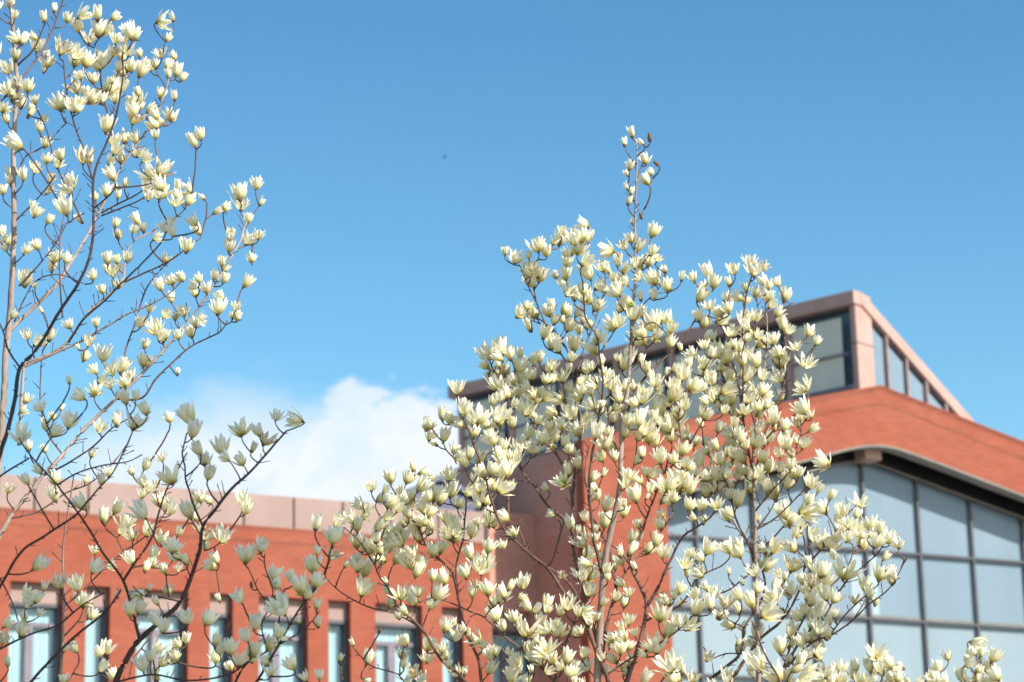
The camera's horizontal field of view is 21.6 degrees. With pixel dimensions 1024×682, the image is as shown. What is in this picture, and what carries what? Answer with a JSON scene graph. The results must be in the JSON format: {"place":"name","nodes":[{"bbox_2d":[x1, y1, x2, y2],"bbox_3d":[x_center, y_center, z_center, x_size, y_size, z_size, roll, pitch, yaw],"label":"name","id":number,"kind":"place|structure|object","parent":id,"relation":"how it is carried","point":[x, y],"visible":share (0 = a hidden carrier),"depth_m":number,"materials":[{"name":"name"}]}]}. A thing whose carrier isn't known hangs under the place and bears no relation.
{"place":"outdoors","nodes":[
{"label":"outdoors","id":0,"kind":"place"},
{"bbox_2d":[0,474,538,681],"bbox_3d":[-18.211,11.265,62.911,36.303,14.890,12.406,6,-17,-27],"label":"flat roofed brick wing","id":1,"kind":"structure","parent":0,"point":[282,525],"depth_m":63.69,"materials":[{"name":"red brick"}]},
{"bbox_2d":[8,583,60,681],"bbox_3d":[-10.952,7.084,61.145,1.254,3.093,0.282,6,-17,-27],"label":"window","id":2,"kind":"structure","parent":1,"relation":"in","point":[27,655],"depth_m":61.31,"materials":[{"name":"blue glass"}]},
{"bbox_2d":[85,587,106,681],"bbox_3d":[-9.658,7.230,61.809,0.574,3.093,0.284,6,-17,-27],"label":"window","id":3,"kind":"structure","parent":1,"relation":"in","point":[97,631],"depth_m":62.00,"materials":[{"name":"blue glass"}]},
{"bbox_2d":[136,591,184,681],"bbox_3d":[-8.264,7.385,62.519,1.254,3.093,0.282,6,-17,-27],"label":"window","id":4,"kind":"structure","parent":1,"relation":"in","point":[176,625],"depth_m":62.72,"materials":[{"name":"blue glass"}]},
{"bbox_2d":[210,595,229,681],"bbox_3d":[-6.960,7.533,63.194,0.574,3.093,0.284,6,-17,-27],"label":"window","id":5,"kind":"structure","parent":1,"relation":"in","point":[219,625],"depth_m":63.41,"materials":[{"name":"blue glass"}]},
{"bbox_2d":[259,598,304,681],"bbox_3d":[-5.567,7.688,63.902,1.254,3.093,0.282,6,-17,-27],"label":"window","id":6,"kind":"structure","parent":1,"relation":"in","point":[297,646],"depth_m":64.14,"materials":[{"name":"blue glass"}]},
{"bbox_2d":[328,602,347,681],"bbox_3d":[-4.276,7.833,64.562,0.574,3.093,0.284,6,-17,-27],"label":"window","id":7,"kind":"structure","parent":1,"relation":"in","point":[337,611],"depth_m":64.79,"materials":[{"name":"blue glass"}]},
{"bbox_2d":[375,605,419,681],"bbox_3d":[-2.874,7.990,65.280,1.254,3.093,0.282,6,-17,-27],"label":"window","id":8,"kind":"structure","parent":1,"relation":"in","point":[386,657],"depth_m":65.47,"materials":[{"name":"blue glass"}]},
{"bbox_2d":[377,475,490,511],"bbox_3d":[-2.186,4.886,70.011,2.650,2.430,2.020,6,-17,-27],"label":"roof","id":9,"kind":"structure","parent":1,"relation":"on","point":[440,482],"depth_m":69.51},
{"bbox_2d":[442,609,460,681],"bbox_3d":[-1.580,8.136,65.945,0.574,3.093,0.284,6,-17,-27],"label":"window","id":10,"kind":"structure","parent":1,"relation":"in","point":[455,656],"depth_m":66.19,"materials":[{"name":"blue glass"}]},
{"bbox_2d":[491,612,530,681],"bbox_3d":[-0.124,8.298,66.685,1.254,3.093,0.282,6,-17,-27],"label":"window","id":11,"kind":"structure","parent":1,"relation":"in","point":[498,675],"depth_m":66.93,"materials":[{"name":"blue glass"}]},
{"bbox_2d":[0,0,1023,502],"label":"sky","id":12,"kind":"structure","parent":0,"point":[873,148],"materials":[{"name":"blue"}]},
{"label":"ground","id":13,"kind":"structure","parent":0,"visible":0},
{"bbox_2d":[0,0,265,681],"bbox_3d":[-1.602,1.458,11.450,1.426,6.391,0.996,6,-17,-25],"label":"magnolia tree","id":14,"kind":"object","parent":13,"relation":"on","point":[111,87],"visible":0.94,"depth_m":11.82,"materials":[{"name":"white plant"}]},
{"bbox_2d":[0,48,342,681],"bbox_3d":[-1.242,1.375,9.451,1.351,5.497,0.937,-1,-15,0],"label":"magnolia tree","id":15,"kind":"object","parent":13,"relation":"on","point":[301,586],"visible":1,"depth_m":9.54,"materials":[{"name":"white plant"}]},
{"bbox_2d":[311,126,739,681],"bbox_3d":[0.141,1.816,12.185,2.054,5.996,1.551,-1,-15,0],"label":"magnolia tree","id":16,"kind":"object","parent":13,"relation":"on","point":[673,486],"visible":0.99,"depth_m":12.53,"materials":[{"name":"white plant"}]},
{"bbox_2d":[448,290,1023,681],"bbox_3d":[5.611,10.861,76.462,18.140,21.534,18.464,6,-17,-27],"label":"gabled brick building","id":17,"kind":"structure","parent":13,"relation":"on","point":[927,463],"depth_m":70.86,"materials":[{"name":"red brick"}]},
{"bbox_2d":[676,254,906,681],"bbox_3d":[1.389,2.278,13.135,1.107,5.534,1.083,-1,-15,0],"label":"magnolia tree","id":18,"kind":"object","parent":13,"relation":"on","point":[820,578],"visible":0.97,"depth_m":13.48,"materials":[{"name":"white plant"}]},
{"bbox_2d":[811,640,951,681],"bbox_3d":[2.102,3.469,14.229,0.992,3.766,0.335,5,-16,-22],"label":"magnolia tree","id":19,"kind":"object","parent":13,"relation":"on","point":[827,673],"visible":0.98,"depth_m":14.62,"materials":[{"name":"white plant"}]},
{"bbox_2d":[954,635,1005,681],"bbox_3d":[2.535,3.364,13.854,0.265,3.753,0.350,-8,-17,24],"label":"magnolia tree","id":20,"kind":"object","parent":13,"relation":"on","point":[990,672],"visible":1,"depth_m":14.25,"materials":[{"name":"white plant"}]}
]}

